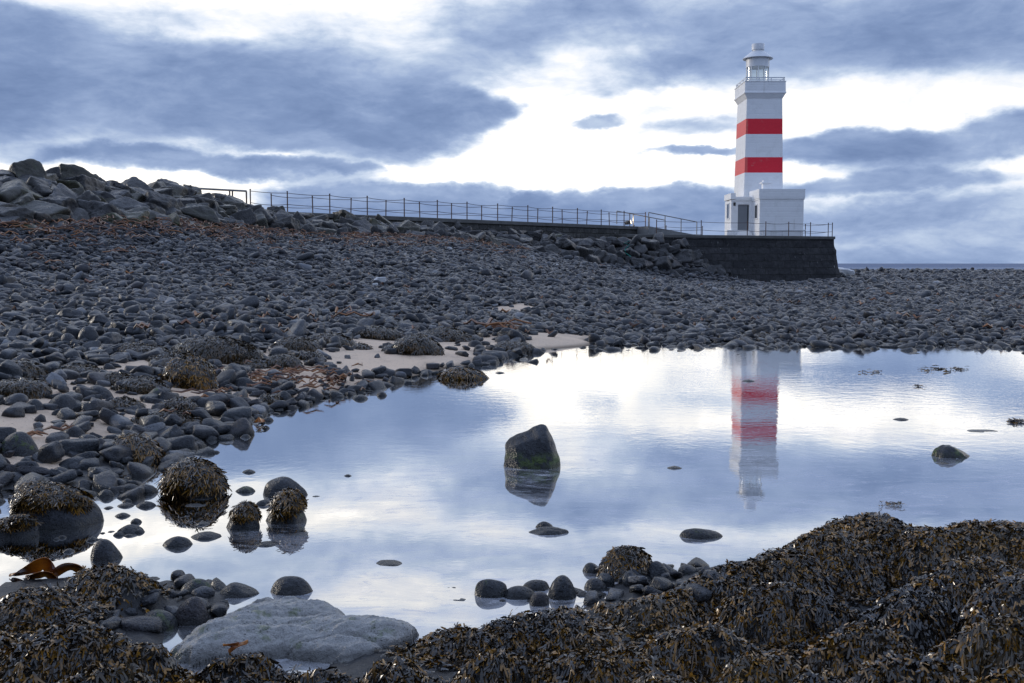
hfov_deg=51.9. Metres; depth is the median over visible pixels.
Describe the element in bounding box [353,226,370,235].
boulder
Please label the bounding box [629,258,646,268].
boulder
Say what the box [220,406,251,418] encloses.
cobble
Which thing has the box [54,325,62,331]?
cobble
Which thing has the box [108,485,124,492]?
cobble
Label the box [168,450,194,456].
cobble
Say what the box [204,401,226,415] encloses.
cobble
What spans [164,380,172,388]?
cobble
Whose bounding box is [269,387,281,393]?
cobble
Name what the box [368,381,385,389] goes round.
cobble
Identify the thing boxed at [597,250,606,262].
boulder
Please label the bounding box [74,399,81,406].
cobble
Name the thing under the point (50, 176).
boulder
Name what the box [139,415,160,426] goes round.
cobble
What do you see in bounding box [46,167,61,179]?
boulder
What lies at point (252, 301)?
cobble
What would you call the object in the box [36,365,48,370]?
cobble
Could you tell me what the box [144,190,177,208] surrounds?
boulder
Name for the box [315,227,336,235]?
boulder
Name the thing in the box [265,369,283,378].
cobble
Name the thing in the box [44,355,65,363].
cobble
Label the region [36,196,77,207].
boulder
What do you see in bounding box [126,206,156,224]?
boulder
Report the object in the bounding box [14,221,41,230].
boulder
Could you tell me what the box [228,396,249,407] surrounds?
cobble
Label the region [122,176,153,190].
boulder
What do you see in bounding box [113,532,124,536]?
rock
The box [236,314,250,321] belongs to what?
cobble
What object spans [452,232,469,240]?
boulder
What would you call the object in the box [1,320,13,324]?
cobble
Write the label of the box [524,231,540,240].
boulder
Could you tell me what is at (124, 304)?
cobble
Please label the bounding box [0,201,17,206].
boulder
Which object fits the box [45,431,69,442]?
cobble
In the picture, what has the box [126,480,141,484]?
cobble
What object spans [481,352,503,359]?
cobble
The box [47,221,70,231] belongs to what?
boulder
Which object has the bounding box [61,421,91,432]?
cobble
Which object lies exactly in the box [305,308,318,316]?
cobble
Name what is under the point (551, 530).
rock
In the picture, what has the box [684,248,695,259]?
boulder
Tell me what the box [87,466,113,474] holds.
cobble
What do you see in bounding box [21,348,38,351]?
cobble
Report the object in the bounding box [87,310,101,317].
cobble
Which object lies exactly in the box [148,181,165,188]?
boulder
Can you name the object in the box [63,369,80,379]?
cobble
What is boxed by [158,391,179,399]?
cobble
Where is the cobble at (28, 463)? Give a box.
[16,461,38,466]
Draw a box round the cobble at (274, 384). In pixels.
[265,379,287,388]
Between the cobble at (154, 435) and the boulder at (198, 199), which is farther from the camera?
the boulder at (198, 199)
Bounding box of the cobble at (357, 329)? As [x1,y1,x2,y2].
[349,326,367,336]
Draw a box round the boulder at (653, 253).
[646,251,658,255]
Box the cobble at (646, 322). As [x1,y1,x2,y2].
[639,319,653,325]
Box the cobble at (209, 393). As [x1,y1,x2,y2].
[203,392,214,396]
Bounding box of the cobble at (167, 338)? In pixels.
[154,335,172,344]
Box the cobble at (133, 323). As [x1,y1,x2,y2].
[128,321,144,326]
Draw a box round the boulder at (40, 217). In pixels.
[30,209,53,224]
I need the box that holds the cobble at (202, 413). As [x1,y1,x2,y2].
[187,409,212,419]
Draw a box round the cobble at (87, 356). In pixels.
[85,354,109,360]
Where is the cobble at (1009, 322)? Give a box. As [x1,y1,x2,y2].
[998,319,1013,327]
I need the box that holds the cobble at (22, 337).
[16,335,29,340]
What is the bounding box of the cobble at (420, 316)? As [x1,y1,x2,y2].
[415,313,430,320]
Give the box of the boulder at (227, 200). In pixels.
[221,196,241,203]
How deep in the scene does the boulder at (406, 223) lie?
59.06 m
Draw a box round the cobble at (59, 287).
[50,284,63,291]
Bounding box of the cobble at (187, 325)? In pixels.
[182,324,194,328]
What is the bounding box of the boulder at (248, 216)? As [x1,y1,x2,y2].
[230,208,256,226]
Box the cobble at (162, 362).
[150,358,169,366]
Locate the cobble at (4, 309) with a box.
[0,307,11,314]
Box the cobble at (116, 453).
[99,444,133,461]
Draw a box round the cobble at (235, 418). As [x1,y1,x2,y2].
[233,416,252,424]
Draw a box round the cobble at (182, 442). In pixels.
[166,435,196,449]
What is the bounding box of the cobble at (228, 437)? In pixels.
[217,434,234,440]
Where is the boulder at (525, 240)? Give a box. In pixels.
[518,237,532,244]
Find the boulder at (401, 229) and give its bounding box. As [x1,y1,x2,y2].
[395,226,419,232]
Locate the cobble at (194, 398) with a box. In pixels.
[186,396,200,401]
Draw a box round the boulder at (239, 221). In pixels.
[236,220,245,230]
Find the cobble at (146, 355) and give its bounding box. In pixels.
[138,347,163,359]
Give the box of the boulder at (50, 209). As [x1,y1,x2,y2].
[16,200,70,215]
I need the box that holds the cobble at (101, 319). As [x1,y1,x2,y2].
[88,315,111,324]
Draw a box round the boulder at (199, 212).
[181,203,219,225]
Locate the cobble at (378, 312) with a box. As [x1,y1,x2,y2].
[362,310,380,316]
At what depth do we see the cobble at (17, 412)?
8.16 m
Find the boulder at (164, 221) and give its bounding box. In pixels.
[157,216,172,225]
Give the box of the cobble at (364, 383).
[356,380,368,387]
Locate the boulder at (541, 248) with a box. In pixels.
[535,245,545,252]
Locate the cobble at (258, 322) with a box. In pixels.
[251,319,268,324]
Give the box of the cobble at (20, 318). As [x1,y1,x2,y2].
[14,315,27,321]
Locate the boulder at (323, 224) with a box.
[320,221,337,229]
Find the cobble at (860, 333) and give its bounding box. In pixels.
[851,329,865,338]
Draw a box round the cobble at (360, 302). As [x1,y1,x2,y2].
[351,298,365,305]
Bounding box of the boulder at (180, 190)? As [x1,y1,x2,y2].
[156,186,187,195]
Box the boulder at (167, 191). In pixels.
[154,188,172,196]
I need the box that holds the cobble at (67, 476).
[51,469,76,483]
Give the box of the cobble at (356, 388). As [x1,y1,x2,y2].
[347,385,365,391]
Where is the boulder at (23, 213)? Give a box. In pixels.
[0,207,34,224]
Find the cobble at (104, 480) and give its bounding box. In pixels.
[93,469,117,490]
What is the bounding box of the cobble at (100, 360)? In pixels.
[88,357,110,364]
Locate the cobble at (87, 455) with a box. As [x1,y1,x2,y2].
[74,452,96,458]
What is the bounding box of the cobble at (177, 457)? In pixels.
[159,453,184,464]
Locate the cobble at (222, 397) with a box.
[204,393,227,404]
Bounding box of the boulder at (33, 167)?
[8,159,47,178]
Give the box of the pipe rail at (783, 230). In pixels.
[759,230,805,235]
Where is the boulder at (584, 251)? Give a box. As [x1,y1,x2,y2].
[575,247,592,256]
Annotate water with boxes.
[0,342,1023,673]
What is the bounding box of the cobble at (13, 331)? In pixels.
[5,327,20,336]
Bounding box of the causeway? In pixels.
[288,212,693,238]
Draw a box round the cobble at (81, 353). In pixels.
[77,350,84,357]
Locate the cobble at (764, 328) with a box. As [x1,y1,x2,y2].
[751,325,773,333]
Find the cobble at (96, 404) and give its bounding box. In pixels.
[81,399,113,411]
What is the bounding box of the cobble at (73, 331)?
[64,325,79,338]
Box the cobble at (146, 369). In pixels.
[130,365,153,374]
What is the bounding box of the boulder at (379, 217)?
[374,214,391,223]
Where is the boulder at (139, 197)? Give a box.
[131,193,144,201]
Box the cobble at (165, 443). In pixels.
[154,437,171,452]
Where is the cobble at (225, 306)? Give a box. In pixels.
[216,303,237,313]
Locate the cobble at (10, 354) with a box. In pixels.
[0,349,16,359]
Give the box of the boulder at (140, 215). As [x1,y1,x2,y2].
[122,210,149,224]
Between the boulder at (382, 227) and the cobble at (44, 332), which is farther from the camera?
the boulder at (382, 227)
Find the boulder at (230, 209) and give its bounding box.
[219,205,237,215]
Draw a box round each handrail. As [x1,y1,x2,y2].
[616,211,665,228]
[648,212,696,234]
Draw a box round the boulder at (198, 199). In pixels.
[184,195,214,207]
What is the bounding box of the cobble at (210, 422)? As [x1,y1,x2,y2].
[201,418,226,425]
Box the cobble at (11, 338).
[7,336,16,340]
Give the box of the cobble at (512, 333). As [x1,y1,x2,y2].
[508,329,525,341]
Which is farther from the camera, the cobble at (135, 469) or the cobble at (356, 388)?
the cobble at (356, 388)
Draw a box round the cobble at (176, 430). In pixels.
[158,424,183,437]
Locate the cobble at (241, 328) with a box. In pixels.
[234,323,249,333]
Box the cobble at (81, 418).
[72,415,92,424]
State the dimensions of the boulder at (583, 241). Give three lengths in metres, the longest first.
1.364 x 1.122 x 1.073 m
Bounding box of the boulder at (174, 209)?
[166,207,182,215]
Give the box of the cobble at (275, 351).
[269,348,287,355]
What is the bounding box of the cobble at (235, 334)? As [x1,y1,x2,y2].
[232,333,245,335]
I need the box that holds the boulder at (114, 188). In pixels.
[105,185,122,189]
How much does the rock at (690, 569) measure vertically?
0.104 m
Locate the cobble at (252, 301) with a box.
[234,295,258,307]
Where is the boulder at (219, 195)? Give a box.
[211,193,226,198]
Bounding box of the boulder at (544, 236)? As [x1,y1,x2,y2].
[541,234,548,241]
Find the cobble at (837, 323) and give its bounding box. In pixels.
[820,321,841,326]
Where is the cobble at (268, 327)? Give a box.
[258,323,273,333]
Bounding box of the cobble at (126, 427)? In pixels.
[123,424,140,429]
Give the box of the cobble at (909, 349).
[900,347,916,350]
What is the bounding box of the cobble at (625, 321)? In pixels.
[611,319,632,324]
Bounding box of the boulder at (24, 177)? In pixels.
[18,174,51,186]
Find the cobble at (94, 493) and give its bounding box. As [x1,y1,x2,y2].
[84,490,97,495]
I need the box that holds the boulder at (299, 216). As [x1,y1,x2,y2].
[293,211,305,224]
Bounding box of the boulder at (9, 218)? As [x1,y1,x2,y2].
[0,216,19,227]
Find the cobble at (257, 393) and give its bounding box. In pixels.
[249,390,266,396]
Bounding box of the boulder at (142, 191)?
[123,187,146,194]
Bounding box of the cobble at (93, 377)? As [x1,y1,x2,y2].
[88,372,107,384]
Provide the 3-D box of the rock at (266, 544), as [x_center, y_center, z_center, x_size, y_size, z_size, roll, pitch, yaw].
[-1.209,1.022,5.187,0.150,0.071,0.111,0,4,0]
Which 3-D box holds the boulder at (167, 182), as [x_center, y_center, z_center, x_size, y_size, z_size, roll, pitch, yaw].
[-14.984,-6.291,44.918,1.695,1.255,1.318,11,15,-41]
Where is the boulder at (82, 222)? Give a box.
[67,221,97,227]
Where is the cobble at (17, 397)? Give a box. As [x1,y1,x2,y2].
[5,393,28,404]
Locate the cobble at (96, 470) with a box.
[91,467,119,477]
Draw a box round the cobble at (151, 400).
[143,397,163,403]
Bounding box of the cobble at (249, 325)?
[227,319,251,328]
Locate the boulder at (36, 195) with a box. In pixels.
[23,187,43,199]
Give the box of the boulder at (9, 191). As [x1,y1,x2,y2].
[0,179,31,202]
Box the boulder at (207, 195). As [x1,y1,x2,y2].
[193,193,212,199]
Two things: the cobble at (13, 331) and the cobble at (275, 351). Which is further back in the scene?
the cobble at (275, 351)
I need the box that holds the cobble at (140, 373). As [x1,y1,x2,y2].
[134,372,154,377]
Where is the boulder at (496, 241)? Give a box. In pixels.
[486,237,501,245]
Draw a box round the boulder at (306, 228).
[299,225,309,234]
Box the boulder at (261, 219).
[255,211,268,227]
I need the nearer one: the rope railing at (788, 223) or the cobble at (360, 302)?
the cobble at (360, 302)
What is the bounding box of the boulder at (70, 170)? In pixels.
[58,163,97,179]
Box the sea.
[838,264,1023,269]
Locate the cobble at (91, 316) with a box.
[87,314,105,320]
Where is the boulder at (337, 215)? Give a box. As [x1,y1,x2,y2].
[332,209,355,220]
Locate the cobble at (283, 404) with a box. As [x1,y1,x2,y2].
[269,400,288,409]
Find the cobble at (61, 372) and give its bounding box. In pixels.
[53,369,67,379]
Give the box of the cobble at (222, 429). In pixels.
[216,424,230,434]
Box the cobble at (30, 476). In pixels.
[14,472,50,491]
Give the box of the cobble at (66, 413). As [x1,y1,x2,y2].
[56,407,75,419]
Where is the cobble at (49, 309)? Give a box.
[44,308,57,312]
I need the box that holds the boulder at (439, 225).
[430,221,445,231]
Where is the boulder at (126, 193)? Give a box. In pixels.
[107,190,131,197]
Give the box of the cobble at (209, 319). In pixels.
[204,318,217,321]
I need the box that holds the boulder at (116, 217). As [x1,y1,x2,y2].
[98,212,123,224]
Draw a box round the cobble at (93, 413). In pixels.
[75,410,98,417]
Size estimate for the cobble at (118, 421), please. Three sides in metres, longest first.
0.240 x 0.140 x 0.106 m
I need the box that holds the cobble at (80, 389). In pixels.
[75,386,91,397]
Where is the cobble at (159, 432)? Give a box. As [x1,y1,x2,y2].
[157,426,171,434]
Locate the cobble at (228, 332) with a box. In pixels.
[217,330,234,336]
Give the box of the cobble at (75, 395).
[65,391,82,401]
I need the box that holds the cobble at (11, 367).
[0,360,22,376]
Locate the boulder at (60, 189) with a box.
[48,183,79,198]
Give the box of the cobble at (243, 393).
[236,388,247,397]
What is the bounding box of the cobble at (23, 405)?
[10,402,30,409]
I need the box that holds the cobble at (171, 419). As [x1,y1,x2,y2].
[161,414,182,425]
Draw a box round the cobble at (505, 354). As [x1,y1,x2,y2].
[481,350,507,358]
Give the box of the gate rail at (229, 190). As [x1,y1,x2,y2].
[200,188,246,203]
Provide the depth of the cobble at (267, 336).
15.00 m
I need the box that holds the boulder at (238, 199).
[227,195,246,206]
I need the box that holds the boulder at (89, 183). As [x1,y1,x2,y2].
[65,174,105,190]
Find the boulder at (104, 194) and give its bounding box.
[91,191,115,198]
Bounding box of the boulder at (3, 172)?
[0,169,14,176]
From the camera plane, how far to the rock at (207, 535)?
5.30 m
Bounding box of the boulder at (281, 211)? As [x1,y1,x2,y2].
[277,210,292,216]
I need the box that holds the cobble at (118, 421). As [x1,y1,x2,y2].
[109,414,133,430]
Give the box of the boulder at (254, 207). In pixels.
[246,205,261,211]
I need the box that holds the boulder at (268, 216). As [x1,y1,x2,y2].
[254,207,274,224]
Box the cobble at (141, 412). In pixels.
[135,408,147,417]
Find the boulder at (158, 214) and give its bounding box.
[150,209,168,216]
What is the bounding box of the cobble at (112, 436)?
[100,434,120,440]
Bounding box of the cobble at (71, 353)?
[63,349,80,358]
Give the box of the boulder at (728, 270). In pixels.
[725,268,732,276]
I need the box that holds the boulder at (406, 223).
[398,220,419,226]
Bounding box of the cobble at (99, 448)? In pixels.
[96,439,114,452]
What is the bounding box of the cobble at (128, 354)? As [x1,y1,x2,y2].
[122,352,131,358]
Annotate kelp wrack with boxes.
[0,215,1023,435]
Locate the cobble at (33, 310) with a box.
[22,308,39,314]
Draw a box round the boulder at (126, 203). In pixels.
[109,196,149,209]
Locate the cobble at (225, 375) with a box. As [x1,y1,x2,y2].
[217,369,236,383]
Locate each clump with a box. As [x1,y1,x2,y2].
[0,359,47,377]
[0,377,52,399]
[52,362,103,372]
[87,371,132,385]
[109,395,146,409]
[110,375,171,394]
[110,432,166,462]
[118,342,170,352]
[131,409,202,423]
[145,350,199,361]
[154,456,231,499]
[158,353,218,389]
[159,396,198,410]
[171,335,263,363]
[239,358,269,368]
[257,394,285,404]
[265,353,302,369]
[270,336,322,351]
[295,350,326,360]
[307,332,356,346]
[345,324,406,340]
[351,342,372,349]
[381,344,393,351]
[391,333,444,355]
[415,326,475,341]
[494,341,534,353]
[496,331,527,339]
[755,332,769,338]
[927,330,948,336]
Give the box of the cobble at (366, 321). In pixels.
[356,318,374,325]
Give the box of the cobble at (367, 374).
[362,369,374,378]
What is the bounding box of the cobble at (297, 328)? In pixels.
[287,319,306,335]
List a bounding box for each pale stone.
[374,277,386,282]
[838,267,854,273]
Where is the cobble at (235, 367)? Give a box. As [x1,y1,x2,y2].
[223,363,241,371]
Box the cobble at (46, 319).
[44,317,58,321]
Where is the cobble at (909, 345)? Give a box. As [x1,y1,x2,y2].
[898,342,917,347]
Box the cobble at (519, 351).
[511,348,522,355]
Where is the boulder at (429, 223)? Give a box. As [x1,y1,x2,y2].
[420,220,433,226]
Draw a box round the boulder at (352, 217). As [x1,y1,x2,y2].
[345,214,362,219]
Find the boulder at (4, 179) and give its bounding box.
[0,176,11,182]
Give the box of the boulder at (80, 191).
[70,187,84,194]
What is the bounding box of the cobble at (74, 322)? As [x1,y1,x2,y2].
[71,320,87,323]
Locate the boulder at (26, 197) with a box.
[10,192,34,203]
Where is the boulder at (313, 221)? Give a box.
[311,219,324,223]
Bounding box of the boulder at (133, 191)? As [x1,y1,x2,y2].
[130,188,144,195]
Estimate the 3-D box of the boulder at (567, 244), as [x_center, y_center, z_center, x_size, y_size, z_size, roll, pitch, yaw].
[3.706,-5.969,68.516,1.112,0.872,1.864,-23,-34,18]
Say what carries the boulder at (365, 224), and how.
on the ground
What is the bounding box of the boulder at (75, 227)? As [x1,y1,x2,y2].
[69,223,82,231]
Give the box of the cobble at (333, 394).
[329,390,342,397]
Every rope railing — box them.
[249,189,645,225]
[634,225,702,234]
[656,220,832,235]
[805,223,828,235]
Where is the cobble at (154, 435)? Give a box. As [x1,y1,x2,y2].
[142,432,157,438]
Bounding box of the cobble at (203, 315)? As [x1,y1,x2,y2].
[197,312,210,318]
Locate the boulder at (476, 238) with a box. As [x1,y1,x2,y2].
[463,233,478,241]
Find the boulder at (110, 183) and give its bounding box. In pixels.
[106,181,113,186]
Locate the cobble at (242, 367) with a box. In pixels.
[237,364,247,372]
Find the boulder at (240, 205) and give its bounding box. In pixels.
[230,202,245,208]
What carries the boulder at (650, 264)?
on the ground
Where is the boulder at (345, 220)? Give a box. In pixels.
[339,217,353,223]
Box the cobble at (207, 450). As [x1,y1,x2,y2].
[194,446,215,454]
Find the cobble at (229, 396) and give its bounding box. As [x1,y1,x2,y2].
[214,393,237,406]
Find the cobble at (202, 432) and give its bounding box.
[192,424,219,439]
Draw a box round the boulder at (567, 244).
[558,238,576,250]
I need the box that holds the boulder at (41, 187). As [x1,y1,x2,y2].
[26,176,55,196]
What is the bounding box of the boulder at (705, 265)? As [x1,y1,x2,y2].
[701,263,709,268]
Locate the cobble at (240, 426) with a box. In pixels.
[226,418,254,435]
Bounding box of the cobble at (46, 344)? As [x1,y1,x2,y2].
[41,340,49,348]
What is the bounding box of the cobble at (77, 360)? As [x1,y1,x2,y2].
[67,359,87,363]
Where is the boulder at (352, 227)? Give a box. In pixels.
[339,223,358,231]
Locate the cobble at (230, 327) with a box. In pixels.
[227,326,248,329]
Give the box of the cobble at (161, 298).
[158,295,168,301]
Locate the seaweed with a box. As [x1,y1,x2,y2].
[0,511,1023,682]
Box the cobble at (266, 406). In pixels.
[254,403,269,412]
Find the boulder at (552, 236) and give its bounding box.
[544,233,556,241]
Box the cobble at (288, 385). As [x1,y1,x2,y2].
[278,380,295,390]
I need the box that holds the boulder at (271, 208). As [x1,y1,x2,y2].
[267,206,285,211]
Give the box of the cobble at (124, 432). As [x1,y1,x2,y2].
[121,430,136,435]
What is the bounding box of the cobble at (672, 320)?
[668,318,684,323]
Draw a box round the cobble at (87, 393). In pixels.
[84,390,98,397]
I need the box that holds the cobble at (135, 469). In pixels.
[127,462,154,477]
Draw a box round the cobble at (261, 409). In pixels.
[251,405,267,414]
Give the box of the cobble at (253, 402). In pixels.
[247,399,262,405]
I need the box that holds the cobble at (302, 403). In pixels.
[298,400,309,406]
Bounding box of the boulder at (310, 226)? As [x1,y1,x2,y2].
[299,224,317,231]
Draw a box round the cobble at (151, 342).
[140,340,156,344]
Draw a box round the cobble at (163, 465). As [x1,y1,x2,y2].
[158,458,174,470]
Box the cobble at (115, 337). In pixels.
[102,332,120,343]
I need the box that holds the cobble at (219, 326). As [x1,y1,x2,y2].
[212,321,226,331]
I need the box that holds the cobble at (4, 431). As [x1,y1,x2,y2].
[0,427,15,442]
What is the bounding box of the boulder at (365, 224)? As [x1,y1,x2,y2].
[351,219,372,230]
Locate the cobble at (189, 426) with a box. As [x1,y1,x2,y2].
[184,421,200,433]
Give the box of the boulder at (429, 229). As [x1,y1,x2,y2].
[420,227,433,231]
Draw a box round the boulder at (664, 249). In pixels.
[660,247,668,253]
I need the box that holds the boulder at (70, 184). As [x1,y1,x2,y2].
[56,180,84,190]
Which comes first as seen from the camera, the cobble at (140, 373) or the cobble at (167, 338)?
the cobble at (140, 373)
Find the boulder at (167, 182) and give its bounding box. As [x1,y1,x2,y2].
[155,178,181,186]
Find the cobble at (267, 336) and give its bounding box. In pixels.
[264,334,272,339]
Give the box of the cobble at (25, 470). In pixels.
[14,465,49,475]
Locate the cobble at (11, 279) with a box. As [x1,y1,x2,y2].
[6,276,16,282]
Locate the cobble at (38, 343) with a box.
[29,337,43,347]
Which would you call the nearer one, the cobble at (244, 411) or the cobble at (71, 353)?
the cobble at (244, 411)
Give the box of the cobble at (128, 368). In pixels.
[124,366,136,371]
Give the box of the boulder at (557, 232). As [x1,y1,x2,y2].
[550,230,570,238]
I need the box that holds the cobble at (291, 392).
[286,389,296,395]
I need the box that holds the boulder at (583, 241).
[577,239,592,246]
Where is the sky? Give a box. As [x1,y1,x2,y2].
[0,0,1023,263]
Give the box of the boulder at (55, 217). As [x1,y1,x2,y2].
[51,214,70,222]
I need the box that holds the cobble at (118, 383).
[114,381,123,388]
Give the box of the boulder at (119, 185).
[114,182,132,188]
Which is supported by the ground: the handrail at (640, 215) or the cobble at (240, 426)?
the cobble at (240, 426)
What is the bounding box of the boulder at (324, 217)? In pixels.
[306,214,328,220]
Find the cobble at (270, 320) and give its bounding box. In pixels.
[254,317,275,323]
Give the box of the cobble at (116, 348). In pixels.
[112,345,121,351]
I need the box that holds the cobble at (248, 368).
[243,365,251,372]
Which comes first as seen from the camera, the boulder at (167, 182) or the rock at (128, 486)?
the rock at (128, 486)
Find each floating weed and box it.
[858,369,881,372]
[879,500,904,507]
[920,365,967,371]
[1007,418,1023,423]
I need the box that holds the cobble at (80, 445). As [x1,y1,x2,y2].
[59,438,99,455]
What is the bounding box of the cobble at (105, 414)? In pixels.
[98,407,115,424]
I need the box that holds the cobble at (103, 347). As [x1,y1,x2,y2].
[98,346,111,349]
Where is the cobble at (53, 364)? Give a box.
[45,361,59,370]
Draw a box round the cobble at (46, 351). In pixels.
[41,348,62,354]
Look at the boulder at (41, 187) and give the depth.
34.65 m
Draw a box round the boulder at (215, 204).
[211,200,218,208]
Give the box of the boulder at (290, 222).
[279,216,300,233]
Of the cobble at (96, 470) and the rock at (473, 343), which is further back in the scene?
the rock at (473, 343)
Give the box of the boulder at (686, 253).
[682,250,690,258]
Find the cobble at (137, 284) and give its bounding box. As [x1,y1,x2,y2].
[127,281,143,288]
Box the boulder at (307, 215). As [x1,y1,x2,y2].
[293,213,314,218]
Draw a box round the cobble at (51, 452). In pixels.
[37,441,64,463]
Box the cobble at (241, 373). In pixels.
[235,370,248,378]
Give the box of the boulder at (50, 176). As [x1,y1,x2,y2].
[47,173,58,180]
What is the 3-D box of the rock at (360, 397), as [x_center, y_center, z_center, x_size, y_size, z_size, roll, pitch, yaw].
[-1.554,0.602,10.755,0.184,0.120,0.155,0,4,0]
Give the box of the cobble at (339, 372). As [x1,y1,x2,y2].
[326,369,346,380]
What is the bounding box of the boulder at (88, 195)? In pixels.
[75,190,100,201]
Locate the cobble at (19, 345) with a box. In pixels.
[8,343,28,348]
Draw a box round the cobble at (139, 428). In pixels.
[130,425,154,433]
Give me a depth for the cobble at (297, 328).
15.74 m
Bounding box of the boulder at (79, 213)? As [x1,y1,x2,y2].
[71,207,89,221]
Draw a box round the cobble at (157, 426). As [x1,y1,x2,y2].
[143,422,165,431]
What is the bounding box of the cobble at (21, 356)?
[12,353,31,359]
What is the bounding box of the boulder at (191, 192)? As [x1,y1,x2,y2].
[182,186,196,195]
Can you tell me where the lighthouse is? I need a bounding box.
[724,43,804,235]
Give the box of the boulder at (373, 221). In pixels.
[369,218,382,224]
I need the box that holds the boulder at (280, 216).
[274,213,294,219]
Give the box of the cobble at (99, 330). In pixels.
[94,326,103,335]
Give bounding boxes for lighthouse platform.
[616,234,839,281]
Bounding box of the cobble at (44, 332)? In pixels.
[39,330,56,335]
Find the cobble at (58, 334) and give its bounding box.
[48,331,62,337]
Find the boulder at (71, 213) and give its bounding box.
[66,205,73,218]
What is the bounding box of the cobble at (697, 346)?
[693,344,704,348]
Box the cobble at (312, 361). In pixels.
[307,357,324,365]
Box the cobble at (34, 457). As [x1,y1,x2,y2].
[31,452,61,463]
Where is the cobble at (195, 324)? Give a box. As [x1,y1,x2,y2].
[190,321,199,328]
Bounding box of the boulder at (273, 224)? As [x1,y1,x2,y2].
[269,221,284,227]
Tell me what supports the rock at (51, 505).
on the ground
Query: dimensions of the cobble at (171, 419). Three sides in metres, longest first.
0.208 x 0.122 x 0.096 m
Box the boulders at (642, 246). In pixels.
[214,198,729,277]
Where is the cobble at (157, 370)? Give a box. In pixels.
[153,367,161,376]
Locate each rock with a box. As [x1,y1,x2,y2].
[0,431,38,456]
[0,513,42,539]
[6,480,103,529]
[10,472,22,482]
[27,399,44,409]
[49,394,76,409]
[54,467,67,471]
[59,456,86,467]
[61,333,75,340]
[63,548,74,552]
[64,426,84,437]
[77,326,98,340]
[85,536,97,541]
[90,385,113,398]
[90,539,122,561]
[97,438,105,443]
[97,489,114,497]
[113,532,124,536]
[115,513,130,517]
[117,503,133,507]
[117,524,143,533]
[122,498,131,502]
[123,483,138,490]
[130,518,141,523]
[135,528,144,533]
[136,501,155,507]
[141,484,158,493]
[144,609,177,631]
[148,388,164,394]
[162,536,192,547]
[169,596,418,667]
[176,596,209,625]
[180,578,212,594]
[185,503,205,506]
[190,496,214,499]
[191,531,221,539]
[195,521,209,525]
[196,397,208,407]
[205,435,217,440]
[220,582,258,597]
[226,500,261,529]
[235,377,253,386]
[235,486,254,492]
[242,469,254,472]
[255,541,277,546]
[256,500,268,505]
[263,476,307,497]
[264,327,283,334]
[264,417,273,421]
[266,486,308,524]
[270,576,312,595]
[278,391,291,399]
[292,532,307,535]
[340,324,355,329]
[352,394,367,399]
[376,391,386,395]
[376,560,401,565]
[437,365,488,379]
[468,340,481,346]
[472,355,499,362]
[475,579,506,597]
[503,424,560,468]
[504,586,533,599]
[523,580,549,590]
[529,526,568,534]
[529,592,548,606]
[535,521,551,527]
[548,575,575,599]
[582,562,596,573]
[584,578,607,591]
[595,545,652,581]
[620,570,636,585]
[648,561,673,578]
[668,466,681,468]
[678,564,695,574]
[679,528,722,538]
[931,445,969,457]
[967,429,997,432]
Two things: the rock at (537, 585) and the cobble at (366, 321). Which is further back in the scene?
the cobble at (366, 321)
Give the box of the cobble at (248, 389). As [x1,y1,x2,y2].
[237,386,259,393]
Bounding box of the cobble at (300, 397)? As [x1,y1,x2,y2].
[296,392,306,400]
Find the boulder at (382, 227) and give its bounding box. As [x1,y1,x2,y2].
[371,223,386,230]
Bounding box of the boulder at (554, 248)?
[544,243,560,253]
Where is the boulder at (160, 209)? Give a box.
[144,203,165,214]
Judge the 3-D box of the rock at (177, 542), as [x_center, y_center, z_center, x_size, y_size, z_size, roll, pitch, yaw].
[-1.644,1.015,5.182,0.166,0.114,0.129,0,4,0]
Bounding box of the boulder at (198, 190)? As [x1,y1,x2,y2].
[183,184,201,194]
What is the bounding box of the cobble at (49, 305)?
[41,303,55,308]
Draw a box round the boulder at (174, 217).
[167,212,181,227]
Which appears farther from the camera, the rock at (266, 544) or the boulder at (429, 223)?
the boulder at (429, 223)
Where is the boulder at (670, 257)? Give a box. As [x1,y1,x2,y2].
[667,255,673,262]
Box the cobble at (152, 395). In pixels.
[140,393,158,401]
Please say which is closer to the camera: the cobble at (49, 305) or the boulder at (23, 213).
the cobble at (49, 305)
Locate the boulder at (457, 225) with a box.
[452,221,461,229]
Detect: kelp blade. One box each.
[9,557,82,578]
[223,640,247,652]
[253,417,264,422]
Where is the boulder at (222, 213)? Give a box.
[218,211,228,217]
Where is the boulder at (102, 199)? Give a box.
[95,194,107,202]
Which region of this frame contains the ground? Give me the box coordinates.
[0,228,1023,682]
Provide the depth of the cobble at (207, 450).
7.65 m
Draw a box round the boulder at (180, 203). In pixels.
[177,199,184,206]
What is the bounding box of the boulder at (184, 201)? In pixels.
[174,198,196,204]
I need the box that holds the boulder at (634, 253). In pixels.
[626,247,639,257]
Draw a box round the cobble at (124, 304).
[121,301,141,309]
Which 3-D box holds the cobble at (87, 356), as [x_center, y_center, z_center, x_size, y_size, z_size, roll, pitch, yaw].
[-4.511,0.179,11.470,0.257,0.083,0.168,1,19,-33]
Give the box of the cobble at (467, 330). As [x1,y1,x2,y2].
[459,327,474,334]
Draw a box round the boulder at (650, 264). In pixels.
[645,260,653,268]
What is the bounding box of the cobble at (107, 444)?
[102,441,115,448]
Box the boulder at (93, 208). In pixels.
[77,199,124,222]
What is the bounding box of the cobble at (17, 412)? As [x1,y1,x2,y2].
[1,407,24,417]
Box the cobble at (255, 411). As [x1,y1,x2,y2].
[250,407,258,416]
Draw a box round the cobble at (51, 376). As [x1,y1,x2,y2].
[46,372,66,385]
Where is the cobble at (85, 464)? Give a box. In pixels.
[75,458,101,469]
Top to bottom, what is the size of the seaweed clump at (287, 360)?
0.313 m

